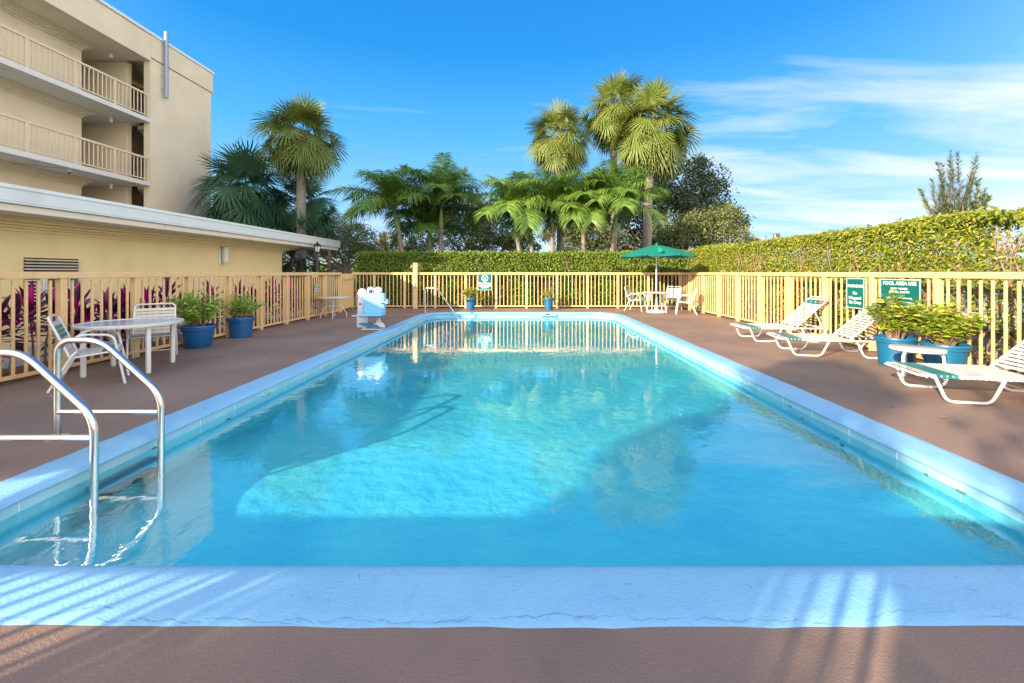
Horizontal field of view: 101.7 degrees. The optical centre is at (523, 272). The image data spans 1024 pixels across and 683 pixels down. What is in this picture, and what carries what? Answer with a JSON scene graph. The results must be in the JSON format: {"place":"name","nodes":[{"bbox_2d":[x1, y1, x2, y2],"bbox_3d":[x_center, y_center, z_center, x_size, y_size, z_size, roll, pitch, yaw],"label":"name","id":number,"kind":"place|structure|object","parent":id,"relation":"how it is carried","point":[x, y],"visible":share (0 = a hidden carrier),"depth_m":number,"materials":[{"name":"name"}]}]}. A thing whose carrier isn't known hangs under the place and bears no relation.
{"place":"outdoors","nodes":[
{"label":"outdoors","id":0,"kind":"place"},
{"bbox_2d":[0,0,214,216],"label":"hotel building","id":1,"kind":"structure","parent":0,"point":[102,100],"depth_m":16.99,"materials":[{"name":"beige paint"}]},
{"bbox_2d":[0,182,339,348],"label":"pool house","id":2,"kind":"structure","parent":0,"point":[41,230],"depth_m":9.13,"materials":[{"name":"beige paint"}]},
{"bbox_2d":[41,278,80,301],"bbox_3d":[-9.150,0.305,8.300,0.090,0.570,0.720,0,0,0],"label":"window","id":3,"kind":"structure","parent":2,"relation":"in","point":[45,281],"depth_m":8.11,"materials":[{"name":"glass"}]},
{"bbox_2d":[0,308,356,384],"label":"planting bed","id":4,"kind":"object","parent":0,"point":[19,369],"depth_m":6.70,"materials":[{"name":"brown soil"}]},
{"bbox_2d":[1,279,29,358],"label":"cordyline","id":5,"kind":"object","parent":4,"relation":"on","point":[8,334],"visible":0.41,"depth_m":5.37,"materials":[{"name":"purple plant"}]},
{"bbox_2d":[2,294,46,361],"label":"cordyline","id":6,"kind":"object","parent":4,"relation":"on","point":[5,302],"visible":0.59,"depth_m":5.26,"materials":[{"name":"purple plant"}]},
{"bbox_2d":[2,291,54,374],"bbox_3d":[-6.725,0.766,5.394,0.951,1.222,1.447,0,0,-22],"label":"cordyline","id":7,"kind":"object","parent":4,"relation":"on","point":[19,345],"visible":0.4,"depth_m":5.54,"materials":[{"name":"purple plant"}]},
{"bbox_2d":[2,280,98,368],"bbox_3d":[-6.864,0.739,5.915,1.016,1.270,0.935,0,0,14],"label":"cordyline","id":8,"kind":"object","parent":4,"relation":"on","point":[31,302],"visible":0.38,"depth_m":5.91,"materials":[{"name":"purple plant"}]},
{"bbox_2d":[35,281,108,356],"bbox_3d":[-6.675,0.746,6.209,0.906,1.260,0.854,0,0,21],"label":"cordyline","id":9,"kind":"object","parent":4,"relation":"on","point":[77,294],"visible":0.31,"depth_m":6.24,"materials":[{"name":"purple plant"}]},
{"bbox_2d":[34,303,129,359],"bbox_3d":[-6.830,0.876,6.561,0.776,0.997,1.180,0,0,32],"label":"cordyline","id":10,"kind":"object","parent":4,"relation":"on","point":[95,316],"visible":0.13,"depth_m":6.62,"materials":[{"name":"purple plant"}]},
{"bbox_2d":[41,287,129,361],"bbox_3d":[-6.575,0.793,6.468,0.822,1.165,1.147,0,0,21],"label":"cordyline","id":11,"kind":"object","parent":4,"relation":"on","point":[105,302],"visible":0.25,"depth_m":6.52,"materials":[{"name":"purple plant"}]},
{"bbox_2d":[94,284,148,352],"bbox_3d":[-6.787,0.778,6.957,0.877,1.192,0.954,0,0,26],"label":"cordyline","id":12,"kind":"object","parent":4,"relation":"on","point":[123,298],"visible":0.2,"depth_m":6.96,"materials":[{"name":"purple plant"}]},
{"bbox_2d":[104,288,154,351],"bbox_3d":[-6.756,0.814,7.055,0.806,1.122,0.760,0,0,7],"label":"cordyline","id":13,"kind":"object","parent":4,"relation":"on","point":[123,315],"visible":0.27,"depth_m":6.99,"materials":[{"name":"purple plant"}]},
{"bbox_2d":[140,277,193,346],"bbox_3d":[-6.604,0.679,7.496,1.376,1.398,0.986,0,0,18],"label":"cordyline","id":14,"kind":"object","parent":4,"relation":"on","point":[146,295],"visible":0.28,"depth_m":7.51,"materials":[{"name":"purple plant"}]},
{"bbox_2d":[160,292,184,342],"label":"cordyline","id":15,"kind":"object","parent":4,"relation":"on","point":[180,293],"visible":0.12,"depth_m":7.95,"materials":[{"name":"purple plant"}]},
{"bbox_2d":[198,279,223,331],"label":"cordyline","id":16,"kind":"object","parent":4,"relation":"on","point":[207,284],"visible":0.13,"depth_m":9.55,"materials":[{"name":"purple plant"}]},
{"bbox_2d":[197,287,226,325],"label":"cordyline","id":17,"kind":"object","parent":4,"relation":"on","point":[213,305],"visible":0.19,"depth_m":8.61,"materials":[{"name":"purple plant"}]},
{"bbox_2d":[213,289,247,315],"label":"cordyline","id":18,"kind":"object","parent":4,"relation":"on","point":[234,300],"visible":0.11,"depth_m":9.34,"materials":[{"name":"purple plant"}]},
{"bbox_2d":[218,279,254,320],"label":"cordyline","id":19,"kind":"object","parent":4,"relation":"on","point":[240,293],"visible":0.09,"depth_m":9.76,"materials":[{"name":"purple plant"}]},
{"bbox_2d":[251,284,272,321],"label":"cordyline","id":20,"kind":"object","parent":4,"relation":"on","point":[265,304],"visible":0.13,"depth_m":10.34,"materials":[{"name":"purple plant"}]},
{"bbox_2d":[248,287,278,326],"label":"cordyline","id":21,"kind":"object","parent":4,"relation":"on","point":[254,299],"visible":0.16,"depth_m":10.53,"materials":[{"name":"purple plant"}]},
{"bbox_2d":[252,279,282,314],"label":"cordyline","id":22,"kind":"object","parent":4,"relation":"on","point":[272,298],"visible":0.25,"depth_m":10.95,"materials":[{"name":"purple plant"}]},
{"bbox_2d":[265,276,282,321],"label":"cordyline","id":23,"kind":"object","parent":4,"relation":"on","point":[276,293],"visible":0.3,"depth_m":11.53,"materials":[{"name":"purple plant"}]},
{"bbox_2d":[282,285,303,319],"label":"cordyline","id":24,"kind":"object","parent":4,"relation":"on","point":[295,299],"visible":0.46,"depth_m":11.77,"materials":[{"name":"purple plant"}]},
{"bbox_2d":[278,278,320,317],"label":"cordyline","id":25,"kind":"object","parent":4,"relation":"on","point":[303,298],"visible":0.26,"depth_m":12.24,"materials":[{"name":"purple plant"}]},
{"bbox_2d":[2,298,354,368],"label":"path","id":26,"kind":"structure","parent":0,"point":[18,362],"depth_m":7.62,"materials":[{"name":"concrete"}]},
{"bbox_2d":[313,241,321,308],"bbox_3d":[-7.900,0.085,16.000,0.305,2.590,0.305,0,0,22],"label":"lamp post","id":27,"kind":"object","parent":26,"relation":"on","point":[317,246],"visible":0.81,"depth_m":15.95,"materials":[{"name":"brown metal"}]},
{"bbox_2d":[268,215,292,231],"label":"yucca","id":28,"kind":"object","parent":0,"point":[278,224],"visible":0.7,"depth_m":20.93,"materials":[{"name":"green plant"}]},
{"bbox_2d":[282,251,311,276],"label":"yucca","id":29,"kind":"object","parent":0,"point":[291,254],"visible":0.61,"depth_m":18.84,"materials":[{"name":"green plant"}]},
{"bbox_2d":[313,277,319,309],"bbox_3d":[-7.621,0.775,15.450,0.303,1.210,0.295,0,0,0],"label":"standpipe","id":30,"kind":"object","parent":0,"point":[317,292],"visible":0.48,"depth_m":15.45,"materials":[{"name":"beige"}]},
{"bbox_2d":[327,275,334,304],"bbox_3d":[-8.000,0.690,17.195,0.360,1.380,0.311,0,0,0],"label":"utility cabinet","id":31,"kind":"object","parent":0,"point":[331,286],"visible":0.27,"depth_m":17.05,"materials":[{"name":"beige metal"}]},
{"bbox_2d":[0,308,1023,682],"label":"pool deck","id":32,"kind":"structure","parent":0,"point":[990,436],"depth_m":1.56,"materials":[{"name":"paint"}]},
{"bbox_2d":[46,314,129,392],"bbox_3d":[-5.273,0.924,5.089,0.661,0.864,0.557,0,0,-40],"label":"patio chair","id":33,"kind":"object","parent":32,"relation":"on","point":[79,351],"visible":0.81,"depth_m":5.01,"materials":[{"name":"white plastic"}]},
{"bbox_2d":[71,317,183,377],"bbox_3d":[-5.470,1.016,5.820,1.144,0.668,1.144,0,0,0],"label":"patio table","id":34,"kind":"object","parent":32,"relation":"on","point":[147,324],"visible":0.98,"depth_m":5.60,"materials":[{"name":"white plastic"}]},
{"bbox_2d":[126,303,177,358],"bbox_3d":[-5.751,0.924,6.484,0.557,0.864,0.661,0,0,-37],"label":"patio chair","id":35,"kind":"object","parent":32,"relation":"on","point":[157,331],"visible":0.56,"depth_m":6.62,"materials":[{"name":"white plastic"}]},
{"bbox_2d":[0,272,341,381],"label":"fence","id":36,"kind":"object","parent":32,"relation":"on","point":[61,294],"visible":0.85,"depth_m":6.76,"materials":[{"name":"paint"}]},
{"bbox_2d":[314,285,319,291],"bbox_3d":[-6.122,0.465,12.380,0.013,0.220,0.300,0,0,0],"label":"sign","id":37,"kind":"object","parent":36,"relation":"attached to","point":[316,288],"visible":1,"depth_m":12.37,"materials":[{"name":"white"}]},
{"bbox_2d":[165,289,224,348],"bbox_3d":[-5.905,0.826,7.514,0.866,1.048,0.889,0,0,-34],"label":"potted shrub","id":38,"kind":"object","parent":32,"relation":"on","point":[195,335],"visible":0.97,"depth_m":7.42,"materials":[{"name":"green plant"}]},
{"bbox_2d":[221,293,265,337],"bbox_3d":[-5.904,0.884,8.790,0.829,0.931,0.802,0,0,-1],"label":"potted shrub","id":39,"kind":"object","parent":32,"relation":"on","point":[240,326],"visible":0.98,"depth_m":8.65,"materials":[{"name":"green plant"}]},
{"bbox_2d":[316,296,349,318],"bbox_3d":[-5.680,1.039,12.500,0.940,0.622,0.940,0,0,0],"label":"folding table","id":40,"kind":"object","parent":32,"relation":"on","point":[331,297],"visible":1,"depth_m":12.42,"materials":[{"name":"white plastic"}]},
{"bbox_2d":[342,274,352,309],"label":"gate","id":41,"kind":"structure","parent":32,"relation":"on","point":[347,284],"depth_m":15.02,"materials":[{"name":"paint"}]},
{"bbox_2d":[352,287,387,329],"bbox_3d":[-3.660,0.850,10.070,0.831,1.000,0.800,0,0,0],"label":"pool lift","id":42,"kind":"object","parent":32,"relation":"on","point":[372,302],"visible":1,"depth_m":9.98,"materials":[{"name":"white plastic"}]},
{"bbox_2d":[411,263,417,308],"bbox_3d":[-4.107,0.490,15.682,0.255,1.720,0.137,0,0,0],"label":"tall post","id":43,"kind":"object","parent":32,"relation":"on","point":[415,285],"visible":1,"depth_m":15.65,"materials":[{"name":"paint"}]},
{"bbox_2d":[423,287,459,319],"bbox_3d":[-2.590,1.122,13.548,1.889,1.268,0.249,0,0,38],"label":"handrail","id":44,"kind":"object","parent":32,"relation":"on","point":[443,298],"visible":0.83,"depth_m":13.91,"materials":[{"name":"metal"}]},
{"bbox_2d":[460,287,477,309],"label":"potted shrub","id":45,"kind":"object","parent":32,"relation":"on","point":[470,303],"visible":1,"depth_m":15.06,"materials":[{"name":"green plant"}]},
{"bbox_2d":[0,314,1023,566],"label":"pool basin","id":46,"kind":"object","parent":32,"relation":"in","point":[538,462],"visible":0.55,"depth_m":3.37,"materials":[{"name":"paint"}]},
{"bbox_2d":[0,337,164,525],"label":"pool ladder","id":47,"kind":"object","parent":46,"relation":"on","point":[88,413],"visible":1,"depth_m":3.12,"materials":[{"name":"metal"}]},
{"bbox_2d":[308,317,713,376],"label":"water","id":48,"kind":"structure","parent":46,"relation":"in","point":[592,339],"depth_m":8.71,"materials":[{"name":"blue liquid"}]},
{"bbox_2d":[0,312,1023,628],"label":"pool coping","id":49,"kind":"object","parent":46,"relation":"on","point":[630,596],"visible":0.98,"depth_m":1.76,"materials":[{"name":"paint"}]},
{"bbox_2d":[541,313,555,315],"bbox_3d":[0.850,1.410,13.982,0.500,0.085,0.037,0,0,0],"label":"pool skimmer","id":50,"kind":"object","parent":49,"relation":"attached to","point":[548,314],"visible":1,"depth_m":13.97,"materials":[{"name":"white plastic"}]},
{"bbox_2d":[352,272,680,307],"bbox_3d":[-0.270,0.670,15.800,12.485,1.358,0.100,0,0,0],"label":"fence","id":51,"kind":"object","parent":32,"relation":"on","point":[465,274],"visible":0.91,"depth_m":15.78,"materials":[{"name":"paint"}]},
{"bbox_2d":[478,274,491,289],"bbox_3d":[-1.450,0.350,15.737,0.530,0.620,0.025,0,0,0],"label":"sign","id":52,"kind":"object","parent":51,"relation":"attached to","point":[484,281],"visible":1,"depth_m":15.74,"materials":[{"name":"green"}]},
{"bbox_2d":[543,287,553,309],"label":"potted shrub","id":53,"kind":"object","parent":32,"relation":"on","point":[548,303],"visible":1,"depth_m":15.03,"materials":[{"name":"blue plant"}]},
{"bbox_2d":[624,286,646,311],"bbox_3d":[3.966,0.924,14.730,0.661,0.864,0.557,0,0,35],"label":"patio chair","id":54,"kind":"object","parent":32,"relation":"on","point":[628,293],"visible":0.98,"depth_m":14.78,"materials":[{"name":"white plastic"}]},
{"bbox_2d":[642,291,670,312],"bbox_3d":[4.550,1.002,14.250,0.950,0.703,0.950,0,0,0],"label":"round table","id":55,"kind":"object","parent":32,"relation":"on","point":[650,292],"visible":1,"depth_m":14.01,"materials":[{"name":"white plastic"}]},
{"bbox_2d":[619,242,697,312],"bbox_3d":[4.550,0.153,14.250,2.498,2.386,2.498,0,0,10],"label":"patio umbrella","id":56,"kind":"object","parent":32,"relation":"on","point":[656,251],"visible":0.98,"depth_m":13.80,"materials":[{"name":"teal fabric"}]},
{"bbox_2d":[661,286,681,309],"bbox_3d":[5.330,0.924,14.964,0.557,0.864,0.661,0,0,35],"label":"patio chair","id":57,"kind":"object","parent":32,"relation":"on","point":[674,293],"visible":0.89,"depth_m":15.12,"materials":[{"name":"white plastic"}]},
{"bbox_2d":[675,288,697,314],"bbox_3d":[5.317,0.924,13.615,0.661,0.864,0.557,0,0,17],"label":"patio chair","id":58,"kind":"object","parent":32,"relation":"on","point":[692,297],"visible":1,"depth_m":13.44,"materials":[{"name":"white plastic"}]},
{"bbox_2d":[730,296,828,342],"bbox_3d":[5.116,0.912,8.377,1.663,0.868,0.666,0,0,3],"label":"sun lounger","id":59,"kind":"object","parent":32,"relation":"on","point":[781,326],"visible":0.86,"depth_m":8.27,"materials":[{"name":"white plastic"}]},
{"bbox_2d":[766,301,892,358],"bbox_3d":[5.036,0.912,6.916,1.663,0.868,0.666,0,0,13],"label":"sun lounger","id":60,"kind":"object","parent":32,"relation":"on","point":[829,338],"visible":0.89,"depth_m":6.79,"materials":[{"name":"white plastic"}]},
{"bbox_2d":[680,272,1023,378],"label":"fence","id":61,"kind":"object","parent":32,"relation":"on","point":[938,288],"visible":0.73,"depth_m":8.20,"materials":[{"name":"paint"}]},
{"bbox_2d":[846,278,864,308],"bbox_3d":[5.897,0.365,7.410,0.013,0.540,0.400,0,0,0],"label":"sign","id":62,"kind":"object","parent":61,"relation":"attached to","point":[855,292],"visible":1,"depth_m":7.40,"materials":[{"name":"green"}]},
{"bbox_2d":[880,279,920,333],"bbox_3d":[5.897,0.505,6.540,0.013,0.810,0.700,0,0,0],"label":"sign","id":63,"kind":"object","parent":61,"relation":"attached to","point":[910,289],"visible":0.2,"depth_m":6.45,"materials":[{"name":"green"}]},
{"bbox_2d":[861,289,926,367],"bbox_3d":[5.414,0.793,6.067,0.753,1.114,0.729,0,0,-43],"label":"potted shrub","id":64,"kind":"object","parent":32,"relation":"on","point":[889,316],"visible":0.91,"depth_m":5.99,"materials":[{"name":"green plant"}]},
{"bbox_2d":[888,344,947,384],"bbox_3d":[4.930,1.143,5.220,0.540,0.416,0.540,0,0,0],"label":"side table","id":65,"kind":"object","parent":32,"relation":"on","point":[905,349],"visible":0.92,"depth_m":5.14,"materials":[{"name":"white plastic"}]},
{"bbox_2d":[903,300,995,375],"bbox_3d":[5.660,0.865,5.583,0.923,0.971,1.039,0,0,17],"label":"potted shrub","id":66,"kind":"object","parent":32,"relation":"on","point":[952,326],"visible":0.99,"depth_m":5.42,"materials":[{"name":"green plant"}]},
{"bbox_2d":[884,340,1023,404],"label":"sun lounger","id":67,"kind":"object","parent":32,"relation":"on","point":[994,373],"visible":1,"depth_m":4.50,"materials":[{"name":"white plastic"}]},
{"bbox_2d":[386,304,675,307],"bbox_3d":[-0.090,1.366,16.975,12.380,0.001,2.050,0,0,0],"label":"hedge bed","id":68,"kind":"object","parent":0,"point":[529,307],"depth_m":16.36,"materials":[{"name":"brown soil"}]},
{"bbox_2d":[353,249,700,307],"bbox_3d":[0.171,0.212,16.620,13.605,2.370,1.335,0,0,0],"label":"hedge","id":69,"kind":"object","parent":68,"relation":"on","point":[480,261],"visible":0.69,"depth_m":16.20,"materials":[{"name":"green plant"}]},
{"bbox_2d":[104,0,1023,271],"label":"sky","id":70,"kind":"structure","parent":0,"point":[822,115],"materials":[{"name":"blue"}]},
{"bbox_2d":[282,278,1023,360],"bbox_3d":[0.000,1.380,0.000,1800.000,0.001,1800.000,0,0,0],"label":"ground","id":71,"kind":"structure","parent":0,"point":[974,352],"depth_m":18.68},
{"bbox_2d":[183,137,292,230],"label":"fan palm","id":72,"kind":"object","parent":71,"relation":"on","point":[246,205],"visible":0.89,"depth_m":19.65,"materials":[{"name":"green plant"}]},
{"bbox_2d":[243,92,348,301],"bbox_3d":[-10.881,-3.683,19.962,4.382,10.126,4.526,0,0,0],"label":"fan palm","id":73,"kind":"object","parent":71,"relation":"on","point":[301,155],"visible":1,"depth_m":19.36,"materials":[{"name":"green plant"}]},
{"bbox_2d":[257,174,343,238],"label":"fan palm","id":74,"kind":"object","parent":71,"relation":"on","point":[317,207],"visible":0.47,"depth_m":22.67,"materials":[{"name":"green plant"}]},
{"bbox_2d":[285,209,316,296],"bbox_3d":[-10.482,-0.804,19.571,2.001,4.370,1.811,0,0,29],"label":"yucca","id":75,"kind":"object","parent":71,"relation":"on","point":[301,221],"visible":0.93,"depth_m":19.54,"materials":[{"name":"green plant"}]},
{"bbox_2d":[293,215,323,297],"bbox_3d":[-10.429,-0.801,20.766,1.960,4.364,1.883,0,0,-28],"label":"yucca","id":76,"kind":"object","parent":71,"relation":"on","point":[316,224],"visible":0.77,"depth_m":20.73,"materials":[{"name":"green plant"}]},
{"bbox_2d":[282,257,335,301],"bbox_3d":[-10.442,0.435,19.616,3.069,2.412,2.922,0,0,43],"label":"bush","id":77,"kind":"object","parent":71,"relation":"on","point":[295,265],"visible":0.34,"depth_m":19.24,"materials":[{"name":"green plant"}]},
{"bbox_2d":[314,219,337,271],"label":"yucca","id":78,"kind":"object","parent":71,"relation":"on","point":[329,231],"visible":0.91,"depth_m":19.94,"materials":[{"name":"green plant"}]},
{"bbox_2d":[327,163,447,303],"bbox_3d":[-5.814,-1.700,18.485,4.762,6.176,4.719,0,0,0],"label":"feather palm","id":79,"kind":"object","parent":71,"relation":"on","point":[388,183],"visible":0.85,"depth_m":17.75,"materials":[{"name":"green plant"}]},
{"bbox_2d":[385,198,467,251],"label":"feather palm","id":80,"kind":"object","parent":71,"relation":"on","point":[427,218],"visible":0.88,"depth_m":19.25,"materials":[{"name":"green plant"}]},
{"bbox_2d":[387,152,488,303],"bbox_3d":[-3.789,-1.901,18.666,4.576,6.564,4.800,0,0,0],"label":"feather palm","id":81,"kind":"object","parent":71,"relation":"on","point":[449,185],"visible":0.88,"depth_m":18.03,"materials":[{"name":"green plant"}]},
{"bbox_2d":[403,189,527,252],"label":"oak tree","id":82,"kind":"object","parent":71,"relation":"on","point":[475,236],"visible":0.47,"depth_m":29.26,"materials":[{"name":"green plant"}]},
{"bbox_2d":[463,170,561,302],"bbox_3d":[-0.510,-1.567,18.634,4.620,5.906,4.937,0,0,0],"label":"feather palm","id":83,"kind":"object","parent":71,"relation":"on","point":[503,194],"visible":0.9,"depth_m":17.56,"materials":[{"name":"green plant"}]},
{"bbox_2d":[498,204,563,301],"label":"feather palm","id":84,"kind":"object","parent":71,"relation":"on","point":[526,233],"visible":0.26,"depth_m":19.12,"materials":[{"name":"green plant"}]},
{"bbox_2d":[510,167,594,301],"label":"feather palm","id":85,"kind":"object","parent":71,"relation":"on","point":[551,190],"visible":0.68,"depth_m":17.76,"materials":[{"name":"green plant"}]},
{"bbox_2d":[522,98,597,252],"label":"fan palm","id":86,"kind":"object","parent":71,"relation":"on","point":[560,152],"visible":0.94,"depth_m":20.40,"materials":[{"name":"green plant"}]},
{"bbox_2d":[497,214,628,252],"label":"oak tree","id":87,"kind":"object","parent":71,"relation":"on","point":[567,248],"visible":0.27,"depth_m":28.58,"materials":[{"name":"green plant"}]},
{"bbox_2d":[539,167,629,251],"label":"feather palm","id":88,"kind":"object","parent":71,"relation":"on","point":[596,218],"visible":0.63,"depth_m":17.64,"materials":[{"name":"green plant"}]},
{"bbox_2d":[577,67,648,251],"bbox_3d":[5.079,-4.973,23.045,4.271,12.706,4.160,0,0,-34],"label":"fan palm","id":89,"kind":"object","parent":71,"relation":"on","point":[602,122],"visible":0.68,"depth_m":22.21,"materials":[{"name":"green plant"}]},
{"bbox_2d":[569,158,671,303],"bbox_3d":[4.082,-1.743,18.547,4.389,6.255,4.526,0,0,-25],"label":"feather palm","id":90,"kind":"object","parent":71,"relation":"on","point":[622,185],"visible":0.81,"depth_m":17.68,"materials":[{"name":"green plant"}]},
{"bbox_2d":[283,255,1021,279],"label":"distant woods","id":91,"kind":"object","parent":71,"relation":"on","point":[754,262],"visible":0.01,"depth_m":73.56,"materials":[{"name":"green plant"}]},
{"bbox_2d":[602,72,703,247],"bbox_3d":[6.617,-4.388,21.489,4.958,11.539,5.205,0,0,0],"label":"fan palm","id":92,"kind":"object","parent":71,"relation":"on","point":[655,151],"visible":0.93,"depth_m":20.67,"materials":[{"name":"green plant"}]},
{"bbox_2d":[563,152,755,251],"bbox_3d":[8.223,-3.308,26.650,12.863,9.420,7.524,0,0,0],"label":"oak tree","id":93,"kind":"object","parent":71,"relation":"on","point":[682,199],"visible":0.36,"depth_m":26.07,"materials":[{"name":"green plant"}]},
{"bbox_2d":[916,149,993,250],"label":"casuarina tree","id":94,"kind":"object","parent":71,"relation":"on","point":[950,205],"visible":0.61,"depth_m":29.81,"materials":[{"name":"green plant"}]},
{"bbox_2d":[965,188,1000,270],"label":"casuarina tree","id":95,"kind":"object","parent":71,"relation":"on","point":[976,243],"visible":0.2,"depth_m":30.34,"materials":[{"name":"green plant"}]},
{"bbox_2d":[826,226,864,262],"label":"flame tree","id":96,"kind":"object","parent":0,"point":[848,231],"visible":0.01,"depth_m":45.00,"materials":[{"name":"green plant"}]},
{"bbox_2d":[668,304,1023,382],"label":"hedge bed","id":97,"kind":"object","parent":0,"point":[973,362],"depth_m":8.64,"materials":[{"name":"green plant"}]},
{"bbox_2d":[685,206,1023,372],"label":"hedge","id":98,"kind":"object","parent":97,"relation":"on","point":[908,230],"visible":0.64,"depth_m":7.29,"materials":[{"name":"green plant"}]},
{"bbox_2d":[780,269,924,312],"bbox_3d":[10.399,0.625,13.585,1.810,1.480,4.470,0,0,4],"label":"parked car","id":99,"kind":"object","parent":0,"point":[844,293],"visible":0.02,"depth_m":12.45,"materials":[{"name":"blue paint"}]},
{"bbox_2d":[698,282,1023,356],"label":"road","id":100,"kind":"structure","parent":0,"point":[986,338],"depth_m":9.12,"materials":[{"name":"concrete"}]},
{"bbox_2d":[634,199,760,286],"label":"oak tree","id":101,"kind":"object","parent":100,"relation":"on","point":[686,233],"visible":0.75,"depth_m":23.28,"materials":[{"name":"green plant"}]},
{"bbox_2d":[870,247,1023,294],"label":"bush","id":102,"kind":"object","parent":100,"relation":"on","point":[965,267],"visible":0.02,"depth_m":15.38,"materials":[{"name":"green plant"}]},
{"bbox_2d":[925,268,1023,325],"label":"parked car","id":103,"kind":"object","parent":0,"point":[964,301],"visible":0.09,"depth_m":8.87,"materials":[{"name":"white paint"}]},
{"label":"parking lot","id":104,"kind":"structure","parent":0,"visible":0},
{"bbox_2d":[283,228,378,273],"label":"oak tree","id":105,"kind":"object","parent":104,"relation":"on","point":[353,250],"visible":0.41,"depth_m":25.34,"materials":[{"name":"green plant"}]},
{"bbox_2d":[310,271,357,293],"bbox_3d":[-12.415,0.625,27.498,4.470,1.480,1.810,0,0,-8],"label":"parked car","id":106,"kind":"object","parent":104,"relation":"on","point":[337,281],"visible":0.06,"depth_m":26.81,"materials":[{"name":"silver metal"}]},
{"bbox_2d":[309,213,380,270],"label":"oak tree","id":107,"kind":"object","parent":104,"relation":"on","point":[359,226],"visible":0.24,"depth_m":30.69,"materials":[{"name":"green plant"}]},
{"bbox_2d":[369,229,415,251],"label":"flowering tree","id":108,"kind":"object","parent":104,"relation":"on","point":[383,244],"visible":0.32,"depth_m":32.57,"materials":[{"name":"green plant"}]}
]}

